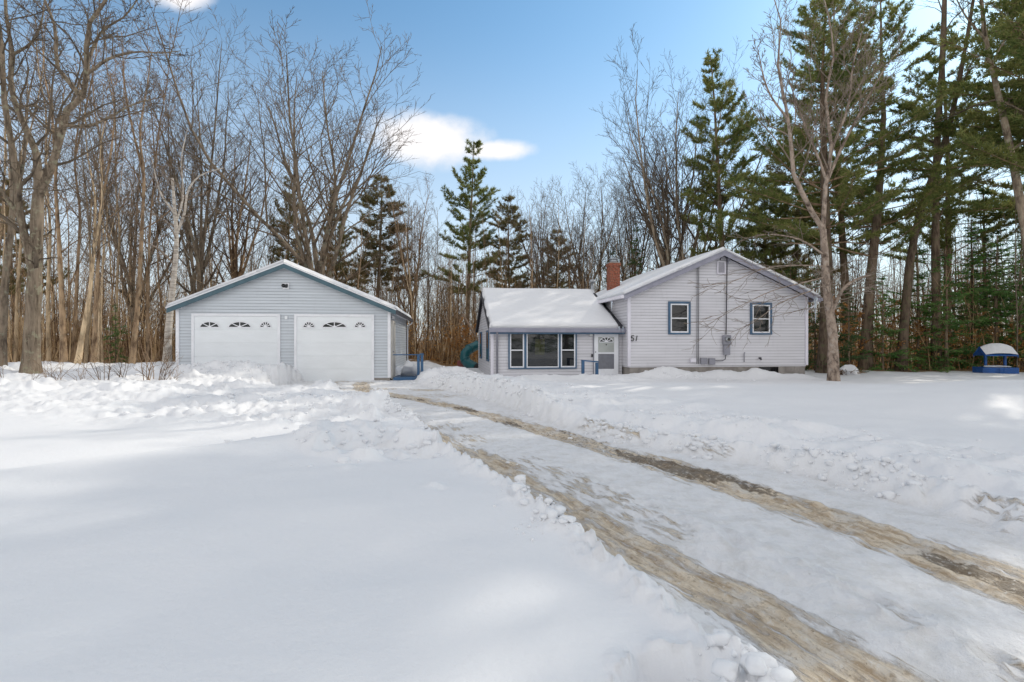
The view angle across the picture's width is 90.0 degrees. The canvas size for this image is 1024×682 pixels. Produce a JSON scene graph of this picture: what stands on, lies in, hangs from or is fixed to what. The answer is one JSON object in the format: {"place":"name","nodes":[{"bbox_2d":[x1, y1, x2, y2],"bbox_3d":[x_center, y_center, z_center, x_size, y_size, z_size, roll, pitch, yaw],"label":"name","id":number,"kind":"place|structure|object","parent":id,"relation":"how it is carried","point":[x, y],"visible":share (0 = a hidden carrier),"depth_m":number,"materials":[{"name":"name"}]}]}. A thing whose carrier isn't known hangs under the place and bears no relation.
{"place":"outdoors","nodes":[
{"label":"outdoors","id":0,"kind":"place"},
{"bbox_2d":[0,340,1023,681],"bbox_3d":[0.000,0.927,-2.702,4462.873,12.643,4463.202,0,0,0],"label":"ground","id":1,"kind":"structure","parent":0,"point":[178,540],"depth_m":3.60,"materials":[{"name":"white snow"}]},
{"bbox_2d":[0,111,53,361],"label":"bare tree","id":2,"kind":"object","parent":1,"relation":"on","point":[9,341],"visible":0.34,"depth_m":24.92,"materials":[{"name":"beige plant"}]},
{"bbox_2d":[0,116,54,361],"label":"bare tree","id":3,"kind":"object","parent":1,"relation":"on","point":[16,244],"visible":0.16,"depth_m":30.43,"materials":[{"name":"beige plant"}]},
{"bbox_2d":[0,77,63,281],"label":"bare tree","id":4,"kind":"object","parent":1,"relation":"on","point":[2,210],"visible":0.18,"depth_m":28.07,"materials":[{"name":"beige plant"}]},
{"bbox_2d":[0,178,71,359],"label":"bare tree","id":5,"kind":"object","parent":1,"relation":"on","point":[12,283],"visible":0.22,"depth_m":33.85,"materials":[{"name":"brown plant"}]},
{"bbox_2d":[0,11,73,365],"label":"bare tree","id":6,"kind":"object","parent":1,"relation":"on","point":[4,289],"visible":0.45,"depth_m":18.46,"materials":[{"name":"brown plant"}]},
{"bbox_2d":[0,0,81,361],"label":"bare tree","id":7,"kind":"object","parent":1,"relation":"on","point":[16,331],"visible":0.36,"depth_m":24.97,"materials":[{"name":"beige plant"}]},
{"bbox_2d":[0,125,82,358],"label":"bare tree","id":8,"kind":"object","parent":1,"relation":"on","point":[46,245],"visible":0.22,"depth_m":30.94,"materials":[{"name":"beige plant"}]},
{"bbox_2d":[27,136,74,342],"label":"bare tree","id":9,"kind":"object","parent":1,"relation":"on","point":[55,231],"visible":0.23,"depth_m":36.11,"materials":[{"name":"brown plant"}]},
{"bbox_2d":[0,2,111,360],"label":"bare tree","id":10,"kind":"object","parent":1,"relation":"on","point":[48,330],"visible":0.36,"depth_m":23.97,"materials":[{"name":"beige plant"}]},
{"bbox_2d":[3,0,115,361],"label":"bare tree","id":11,"kind":"object","parent":1,"relation":"on","point":[63,337],"visible":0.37,"depth_m":21.95,"materials":[{"name":"brown plant"}]},
{"bbox_2d":[23,178,109,357],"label":"bare tree","id":12,"kind":"object","parent":1,"relation":"on","point":[69,285],"visible":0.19,"depth_m":31.55,"materials":[{"name":"brown plant"}]},
{"bbox_2d":[11,0,133,361],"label":"bare tree","id":13,"kind":"object","parent":1,"relation":"on","point":[73,343],"visible":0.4,"depth_m":24.96,"materials":[{"name":"brown plant"}]},
{"bbox_2d":[43,67,125,363],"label":"bare tree","id":14,"kind":"object","parent":1,"relation":"on","point":[89,317],"visible":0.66,"depth_m":21.46,"materials":[{"name":"beige plant"}]},
{"bbox_2d":[44,48,142,362],"bbox_3d":[-17.806,-5.853,22.002,3.357,14.053,4.269,0,0,0],"label":"bare tree","id":15,"kind":"object","parent":1,"relation":"on","point":[95,322],"visible":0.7,"depth_m":21.97,"materials":[{"name":"brown plant"}]},
{"bbox_2d":[77,340,114,379],"bbox_3d":[-11.493,0.576,14.127,1.078,1.284,0.645,0,0,-14],"label":"twiggy shrub","id":16,"kind":"object","parent":1,"relation":"on","point":[98,366],"visible":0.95,"depth_m":14.08,"materials":[{"name":"brown plant"}]},
{"bbox_2d":[0,0,193,373],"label":"bare tree","id":17,"kind":"object","parent":1,"relation":"on","point":[32,243],"visible":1,"depth_m":16.52,"materials":[{"name":"brown plant"}]},
{"bbox_2d":[50,80,162,363],"bbox_3d":[-17.045,-4.889,21.144,4.397,12.193,3.189,0,0,37],"label":"bare tree","id":18,"kind":"object","parent":1,"relation":"on","point":[80,347],"visible":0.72,"depth_m":20.96,"materials":[{"name":"beige plant"}]},
{"bbox_2d":[73,147,143,362],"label":"bare tree","id":19,"kind":"object","parent":1,"relation":"on","point":[98,359],"visible":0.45,"depth_m":23.64,"materials":[{"name":"beige plant"}]},
{"bbox_2d":[81,160,137,361],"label":"bare tree","id":20,"kind":"object","parent":1,"relation":"on","point":[112,296],"visible":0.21,"depth_m":29.69,"materials":[{"name":"brown plant"}]},
{"bbox_2d":[102,304,127,362],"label":"fir tree","id":21,"kind":"object","parent":1,"relation":"on","point":[116,331],"visible":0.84,"depth_m":24.96,"materials":[{"name":"green plant"}]},
{"bbox_2d":[74,106,157,362],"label":"bare tree","id":22,"kind":"object","parent":1,"relation":"on","point":[104,252],"visible":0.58,"depth_m":22.58,"materials":[{"name":"beige plant"}]},
{"bbox_2d":[67,7,168,361],"bbox_3d":[-19.910,-7.923,26.417,4.815,18.473,4.029,0,0,0],"label":"bare tree","id":23,"kind":"object","parent":1,"relation":"on","point":[117,274],"visible":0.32,"depth_m":25.98,"materials":[{"name":"beige plant"}]},
{"bbox_2d":[57,81,222,361],"bbox_3d":[-22.145,-6.615,30.028,9.466,17.034,6.523,0,0,8],"label":"bare tree","id":24,"kind":"object","parent":1,"relation":"on","point":[131,289],"visible":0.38,"depth_m":29.80,"materials":[{"name":"brown plant"}]},
{"bbox_2d":[121,188,169,360],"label":"bare tree","id":25,"kind":"object","parent":1,"relation":"on","point":[137,243],"visible":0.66,"depth_m":27.93,"materials":[{"name":"brown plant"}]},
{"bbox_2d":[108,149,185,357],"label":"bare tree","id":26,"kind":"object","parent":1,"relation":"on","point":[159,282],"visible":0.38,"depth_m":29.30,"materials":[{"name":"brown plant"}]},
{"bbox_2d":[106,18,192,361],"bbox_3d":[-16.921,-7.241,24.176,3.085,17.029,3.430,0,0,0],"label":"bare tree","id":27,"kind":"object","parent":1,"relation":"on","point":[148,267],"visible":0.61,"depth_m":23.97,"materials":[{"name":"brown plant"}]},
{"bbox_2d":[131,326,169,380],"bbox_3d":[-9.930,0.335,14.053,0.913,1.561,1.163,0,0,-37],"label":"twiggy shrub","id":28,"kind":"object","parent":1,"relation":"on","point":[149,374],"visible":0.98,"depth_m":14.04,"materials":[{"name":"brown plant"}]},
{"bbox_2d":[86,13,226,363],"bbox_3d":[-16.453,-6.701,23.227,4.621,15.942,5.187,0,0,27],"label":"bare tree","id":29,"kind":"object","parent":1,"relation":"on","point":[133,349],"visible":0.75,"depth_m":22.46,"materials":[{"name":"brown plant"}]},
{"bbox_2d":[134,113,246,361],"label":"birch tree","id":30,"kind":"object","parent":1,"relation":"on","point":[168,330],"visible":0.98,"depth_m":21.43,"materials":[{"name":"grey plant"}]},
{"bbox_2d":[121,0,268,294],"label":"bare tree","id":31,"kind":"object","parent":1,"relation":"on","point":[201,261],"visible":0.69,"depth_m":26.60,"materials":[{"name":"grey plant"}]},
{"bbox_2d":[176,107,292,285],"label":"bare tree","id":32,"kind":"object","parent":1,"relation":"on","point":[234,262],"visible":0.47,"depth_m":31.67,"materials":[{"name":"brown plant"}]},
{"bbox_2d":[213,186,277,271],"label":"bare tree","id":33,"kind":"object","parent":1,"relation":"on","point":[257,239],"visible":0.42,"depth_m":35.02,"materials":[{"name":"beige plant"}]},
{"bbox_2d":[96,0,432,282],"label":"bare tree","id":34,"kind":"object","parent":1,"relation":"on","point":[320,263],"visible":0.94,"depth_m":27.69,"materials":[{"name":"grey plant"}]},
{"bbox_2d":[255,175,313,269],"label":"pine tree","id":35,"kind":"object","parent":1,"relation":"on","point":[275,224],"visible":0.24,"depth_m":35.86,"materials":[{"name":"green plant"}]},
{"bbox_2d":[165,259,412,380],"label":"garage","id":36,"kind":"structure","parent":1,"relation":"on","point":[308,324],"depth_m":18.40,"materials":[{"name":"grey plastic"}]},
{"bbox_2d":[191,313,279,364],"bbox_3d":[-9.772,0.277,18.157,2.972,2.495,0.067,0,0,-7],"label":"garage door","id":37,"kind":"structure","parent":36,"relation":"in","point":[255,338],"depth_m":18.14,"materials":[{"name":"white paint"}]},
{"bbox_2d":[294,314,373,380],"bbox_3d":[-6.432,0.277,18.568,2.800,2.495,0.067,0,0,-7],"label":"garage door","id":38,"kind":"structure","parent":36,"relation":"in","point":[335,347],"depth_m":18.56,"materials":[{"name":"white paint"}]},
{"bbox_2d":[391,320,395,378],"bbox_3d":[-4.511,0.315,19.558,0.100,2.170,1.130,0,0,-7],"label":"side door","id":39,"kind":"structure","parent":36,"relation":"in","point":[393,323],"depth_m":19.53,"materials":[{"name":"metal"}]},
{"bbox_2d":[317,187,369,292],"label":"pine tree","id":40,"kind":"object","parent":1,"relation":"on","point":[342,241],"visible":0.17,"depth_m":38.94,"materials":[{"name":"green plant"}]},
{"bbox_2d":[343,216,392,296],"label":"bare tree","id":41,"kind":"object","parent":1,"relation":"on","point":[360,260],"visible":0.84,"depth_m":28.54,"materials":[{"name":"brown plant"}]},
{"bbox_2d":[361,200,389,298],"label":"bare tree","id":42,"kind":"object","parent":1,"relation":"on","point":[378,249],"visible":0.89,"depth_m":32.52,"materials":[{"name":"brown plant"}]},
{"bbox_2d":[328,174,425,298],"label":"pine tree","id":43,"kind":"object","parent":1,"relation":"on","point":[370,200],"visible":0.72,"depth_m":36.17,"materials":[{"name":"green plant"}]},
{"bbox_2d":[371,219,421,312],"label":"bare tree","id":44,"kind":"object","parent":1,"relation":"on","point":[398,270],"visible":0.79,"depth_m":33.59,"materials":[{"name":"brown plant"}]},
{"bbox_2d":[388,206,423,360],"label":"bare tree","id":45,"kind":"object","parent":1,"relation":"on","point":[407,264],"visible":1,"depth_m":28.91,"materials":[{"name":"beige plant"}]},
{"bbox_2d":[393,353,423,380],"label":"landing","id":46,"kind":"object","parent":1,"relation":"on","point":[398,377],"depth_m":19.05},
{"bbox_2d":[400,360,420,375],"bbox_3d":[-3.985,1.081,19.879,0.774,0.710,0.935,0,0,-35],"label":"snow pile","id":47,"kind":"object","parent":46,"relation":"on","point":[409,368],"visible":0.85,"depth_m":19.60,"materials":[{"name":"white snow"}]},
{"bbox_2d":[397,199,426,313],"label":"bare tree","id":48,"kind":"object","parent":1,"relation":"on","point":[410,270],"visible":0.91,"depth_m":32.02,"materials":[{"name":"brown plant"}]},
{"bbox_2d":[371,171,453,358],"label":"bare tree","id":49,"kind":"object","parent":1,"relation":"on","point":[403,240],"visible":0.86,"depth_m":35.83,"materials":[{"name":"brown plant"}]},
{"bbox_2d":[395,205,434,358],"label":"bare tree","id":50,"kind":"object","parent":1,"relation":"on","point":[420,268],"visible":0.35,"depth_m":40.34,"materials":[{"name":"beige plant"}]},
{"bbox_2d":[404,215,450,337],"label":"bare tree","id":51,"kind":"object","parent":1,"relation":"on","point":[431,265],"visible":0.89,"depth_m":34.82,"materials":[{"name":"brown plant"}]},
{"bbox_2d":[439,248,467,364],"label":"bare tree","id":52,"kind":"object","parent":1,"relation":"on","point":[450,293],"visible":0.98,"depth_m":29.95,"materials":[{"name":"beige plant"}]},
{"bbox_2d":[421,139,507,355],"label":"pine tree","id":53,"kind":"object","parent":1,"relation":"on","point":[465,199],"visible":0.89,"depth_m":39.97,"materials":[{"name":"green plant"}]},
{"bbox_2d":[457,314,477,367],"bbox_3d":[-2.234,0.137,27.304,1.435,3.323,2.327,0,0,8],"label":"tube slide","id":54,"kind":"object","parent":1,"relation":"on","point":[467,351],"visible":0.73,"depth_m":26.91,"materials":[{"name":"teal plastic"}]},
{"bbox_2d":[486,212,523,287],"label":"bare tree","id":55,"kind":"object","parent":1,"relation":"on","point":[507,247],"visible":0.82,"depth_m":35.42,"materials":[{"name":"brown plant"}]},
{"bbox_2d":[487,205,524,287],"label":"bare tree","id":56,"kind":"object","parent":1,"relation":"on","point":[500,253],"visible":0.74,"depth_m":33.34,"materials":[{"name":"beige plant"}]},
{"bbox_2d":[472,194,542,293],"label":"pine tree","id":57,"kind":"object","parent":1,"relation":"on","point":[503,225],"visible":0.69,"depth_m":40.27,"materials":[{"name":"green plant"}]},
{"bbox_2d":[0,236,1023,369],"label":"undergrowth","id":58,"kind":"object","parent":1,"relation":"on","point":[155,350],"visible":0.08,"depth_m":29.31,"materials":[{"name":"brown plant"}]},
{"bbox_2d":[0,212,1023,366],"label":"distant wood","id":59,"kind":"object","parent":1,"relation":"on","point":[491,280],"visible":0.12,"depth_m":58.72,"materials":[{"name":"brown plant"}]},
{"bbox_2d":[504,192,553,287],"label":"bare tree","id":60,"kind":"object","parent":1,"relation":"on","point":[530,257],"visible":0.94,"depth_m":36.70,"materials":[{"name":"brown plant"}]},
{"bbox_2d":[500,175,578,287],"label":"bare tree","id":61,"kind":"object","parent":1,"relation":"on","point":[537,243],"visible":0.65,"depth_m":39.71,"materials":[{"name":"brown plant"}]},
{"bbox_2d":[539,228,575,288],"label":"pine tree","id":62,"kind":"object","parent":1,"relation":"on","point":[560,275],"visible":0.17,"depth_m":42.38,"materials":[{"name":"green plant"}]},
{"bbox_2d":[535,185,589,287],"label":"bare tree","id":63,"kind":"object","parent":1,"relation":"on","point":[558,252],"visible":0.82,"depth_m":36.83,"materials":[{"name":"beige plant"}]},
{"bbox_2d":[543,194,591,288],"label":"bare tree","id":64,"kind":"object","parent":1,"relation":"on","point":[568,281],"visible":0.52,"depth_m":37.75,"materials":[{"name":"brown plant"}]},
{"bbox_2d":[122,360,1022,681],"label":"snow crumbs","id":65,"kind":"object","parent":1,"relation":"on","point":[754,662],"visible":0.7,"depth_m":5.30,"materials":[{"name":"white snow"}]},
{"bbox_2d":[558,209,604,288],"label":"bare tree","id":66,"kind":"object","parent":1,"relation":"on","point":[595,240],"visible":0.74,"depth_m":35.82,"materials":[{"name":"beige plant"}]},
{"bbox_2d":[528,156,653,290],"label":"bare tree","id":67,"kind":"object","parent":1,"relation":"on","point":[581,236],"visible":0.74,"depth_m":36.95,"materials":[{"name":"grey plant"}]},
{"bbox_2d":[583,119,673,280],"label":"bare tree","id":68,"kind":"object","parent":1,"relation":"on","point":[628,238],"visible":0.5,"depth_m":36.34,"materials":[{"name":"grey plant"}]},
{"bbox_2d":[623,222,644,278],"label":"spruce tree","id":69,"kind":"object","parent":1,"relation":"on","point":[636,229],"visible":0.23,"depth_m":32.99,"materials":[{"name":"green plant"}]},
{"bbox_2d":[475,247,822,376],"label":"house","id":70,"kind":"structure","parent":1,"relation":"on","point":[540,331],"depth_m":19.57,"materials":[{"name":"white plastic"}]},
{"bbox_2d":[508,334,576,368],"bbox_3d":[1.166,0.338,19.314,2.627,1.421,0.070,0,0,-8],"label":"picture window","id":71,"kind":"structure","parent":70,"relation":"in","point":[525,351],"depth_m":19.32,"materials":[{"name":"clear glass"}]},
{"bbox_2d":[594,334,617,374],"bbox_3d":[3.623,0.661,19.614,0.957,1.978,0.080,0,0,-8],"label":"storm door","id":72,"kind":"structure","parent":70,"relation":"in","point":[605,345],"depth_m":19.61,"materials":[{"name":"white glass"}]},
{"bbox_2d":[668,301,690,333],"bbox_3d":[6.325,-0.873,19.337,0.886,1.241,0.060,0,0,-8],"label":"window","id":73,"kind":"structure","parent":70,"relation":"in","point":[679,312],"depth_m":19.33,"materials":[{"name":"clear glass"}]},
{"bbox_2d":[750,302,771,334],"bbox_3d":[9.638,-0.868,19.803,0.907,1.240,0.060,0,0,-8],"label":"window","id":74,"kind":"structure","parent":70,"relation":"in","point":[766,324],"depth_m":19.80,"materials":[{"name":"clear glass"}]},
{"bbox_2d":[605,100,714,269],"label":"bare tree","id":75,"kind":"object","parent":1,"relation":"on","point":[665,221],"visible":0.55,"depth_m":34.70,"materials":[{"name":"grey plant"}]},
{"bbox_2d":[589,24,797,267],"bbox_3d":[11.237,-8.668,32.939,13.463,21.804,9.277,0,0,-18],"label":"bare tree","id":76,"kind":"object","parent":1,"relation":"on","point":[678,223],"visible":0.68,"depth_m":31.74,"materials":[{"name":"grey plant"}]},
{"bbox_2d":[407,319,1023,371],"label":"dry leaves","id":77,"kind":"object","parent":1,"relation":"on","point":[453,363],"visible":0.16,"depth_m":28.78,"materials":[{"name":"brown plant"}]},
{"bbox_2d":[672,47,783,261],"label":"pine tree","id":78,"kind":"object","parent":1,"relation":"on","point":[718,104],"visible":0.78,"depth_m":30.66,"materials":[{"name":"green plant"}]},
{"bbox_2d":[733,180,819,285],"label":"pine tree","id":79,"kind":"object","parent":1,"relation":"on","point":[774,210],"visible":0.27,"depth_m":33.13,"materials":[{"name":"green plant"}]},
{"bbox_2d":[684,0,912,380],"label":"bare tree","id":80,"kind":"object","parent":1,"relation":"on","point":[833,371],"visible":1,"depth_m":18.34,"materials":[{"name":"brown plant"}]},
{"bbox_2d":[757,94,853,282],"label":"pine tree","id":81,"kind":"object","parent":1,"relation":"on","point":[797,212],"visible":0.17,"depth_m":34.28,"materials":[{"name":"green plant"}]},
{"bbox_2d":[805,274,836,370],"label":"hemlock tree","id":82,"kind":"object","parent":1,"relation":"on","point":[811,351],"visible":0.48,"depth_m":26.93,"materials":[{"name":"green plant"}]},
{"bbox_2d":[693,0,1000,372],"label":"pine tree","id":83,"kind":"object","parent":1,"relation":"on","point":[778,154],"visible":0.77,"depth_m":24.79,"materials":[{"name":"green plant"}]},
{"bbox_2d":[825,282,871,372],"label":"hemlock tree","id":84,"kind":"object","parent":1,"relation":"on","point":[848,357],"visible":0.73,"depth_m":25.45,"materials":[{"name":"green plant"}]},
{"bbox_2d":[773,0,957,364],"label":"pine tree","id":85,"kind":"object","parent":1,"relation":"on","point":[884,219],"visible":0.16,"depth_m":30.95,"materials":[{"name":"green plant"}]},
{"bbox_2d":[749,0,993,369],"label":"pine tree","id":86,"kind":"object","parent":1,"relation":"on","point":[924,203],"visible":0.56,"depth_m":26.80,"materials":[{"name":"green plant"}]},
{"bbox_2d":[859,273,917,371],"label":"hemlock tree","id":87,"kind":"object","parent":1,"relation":"on","point":[882,354],"visible":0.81,"depth_m":26.90,"materials":[{"name":"green plant"}]},
{"bbox_2d":[876,243,965,370],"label":"hemlock tree","id":88,"kind":"object","parent":1,"relation":"on","point":[918,356],"visible":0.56,"depth_m":27.79,"materials":[{"name":"green plant"}]},
{"bbox_2d":[864,0,1010,369],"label":"pine tree","id":89,"kind":"object","parent":1,"relation":"on","point":[935,234],"visible":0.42,"depth_m":27.39,"materials":[{"name":"brown wood"}]},
{"bbox_2d":[862,18,1019,363],"bbox_3d":[26.811,-9.119,32.268,8.730,22.946,7.386,0,0,-20],"label":"pine tree","id":90,"kind":"object","parent":1,"relation":"on","point":[948,223],"visible":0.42,"depth_m":31.73,"materials":[{"name":"green plant"}]},
{"bbox_2d":[909,248,985,372],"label":"hemlock tree","id":91,"kind":"object","parent":1,"relation":"on","point":[947,352],"visible":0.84,"depth_m":26.92,"materials":[{"name":"green plant"}]},
{"bbox_2d":[882,0,1023,175],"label":"pine tree","id":92,"kind":"object","parent":1,"relation":"on","point":[1002,157],"visible":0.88,"depth_m":21.21,"materials":[{"name":"green plant"}]},
{"bbox_2d":[894,0,1013,370],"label":"pine tree","id":93,"kind":"object","parent":1,"relation":"on","point":[903,335],"visible":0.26,"depth_m":26.88,"materials":[{"name":"brown plant"}]},
{"bbox_2d":[888,1,1023,217],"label":"pine tree","id":94,"kind":"object","parent":1,"relation":"on","point":[944,124],"visible":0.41,"depth_m":26.43,"materials":[{"name":"green plant"}]},
{"bbox_2d":[899,0,1023,258],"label":"bare tree","id":95,"kind":"object","parent":1,"relation":"on","point":[1018,191],"visible":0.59,"depth_m":21.92,"materials":[{"name":"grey plant"}]},
{"bbox_2d":[911,220,1023,368],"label":"hemlock tree","id":96,"kind":"object","parent":1,"relation":"on","point":[975,296],"visible":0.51,"depth_m":28.85,"materials":[{"name":"green plant"}]},
{"bbox_2d":[913,0,1023,220],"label":"pine tree","id":97,"kind":"object","parent":1,"relation":"on","point":[995,213],"visible":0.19,"depth_m":32.31,"materials":[{"name":"green plant"}]},
{"bbox_2d":[941,185,1023,366],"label":"hemlock tree","id":98,"kind":"object","parent":1,"relation":"on","point":[983,193],"visible":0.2,"depth_m":32.80,"materials":[{"name":"green plant"}]},
{"bbox_2d":[942,235,1023,367],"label":"hemlock tree","id":99,"kind":"object","parent":1,"relation":"on","point":[996,316],"visible":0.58,"depth_m":27.78,"materials":[{"name":"green plant"}]},
{"bbox_2d":[952,181,1016,342],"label":"bare tree","id":100,"kind":"object","parent":1,"relation":"on","point":[983,260],"visible":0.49,"depth_m":32.38,"materials":[{"name":"brown plant"}]},
{"bbox_2d":[966,235,1023,369],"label":"hemlock tree","id":101,"kind":"object","parent":1,"relation":"on","point":[1019,303],"visible":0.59,"depth_m":27.46,"materials":[{"name":"green plant"}]},
{"bbox_2d":[972,343,1018,373],"bbox_3d":[23.782,0.978,25.200,1.480,1.740,0.979,0,0,14],"label":"playhouse","id":102,"kind":"object","parent":1,"relation":"on","point":[997,349],"visible":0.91,"depth_m":24.93,"materials":[{"name":"blue paint"}]},
{"bbox_2d":[988,185,1023,367],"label":"bare tree","id":103,"kind":"object","parent":1,"relation":"on","point":[1017,315],"visible":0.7,"depth_m":25.78,"materials":[{"name":"brown plant"}]},
{"bbox_2d":[0,0,1023,339],"label":"sky","id":104,"kind":"structure","parent":0,"point":[522,79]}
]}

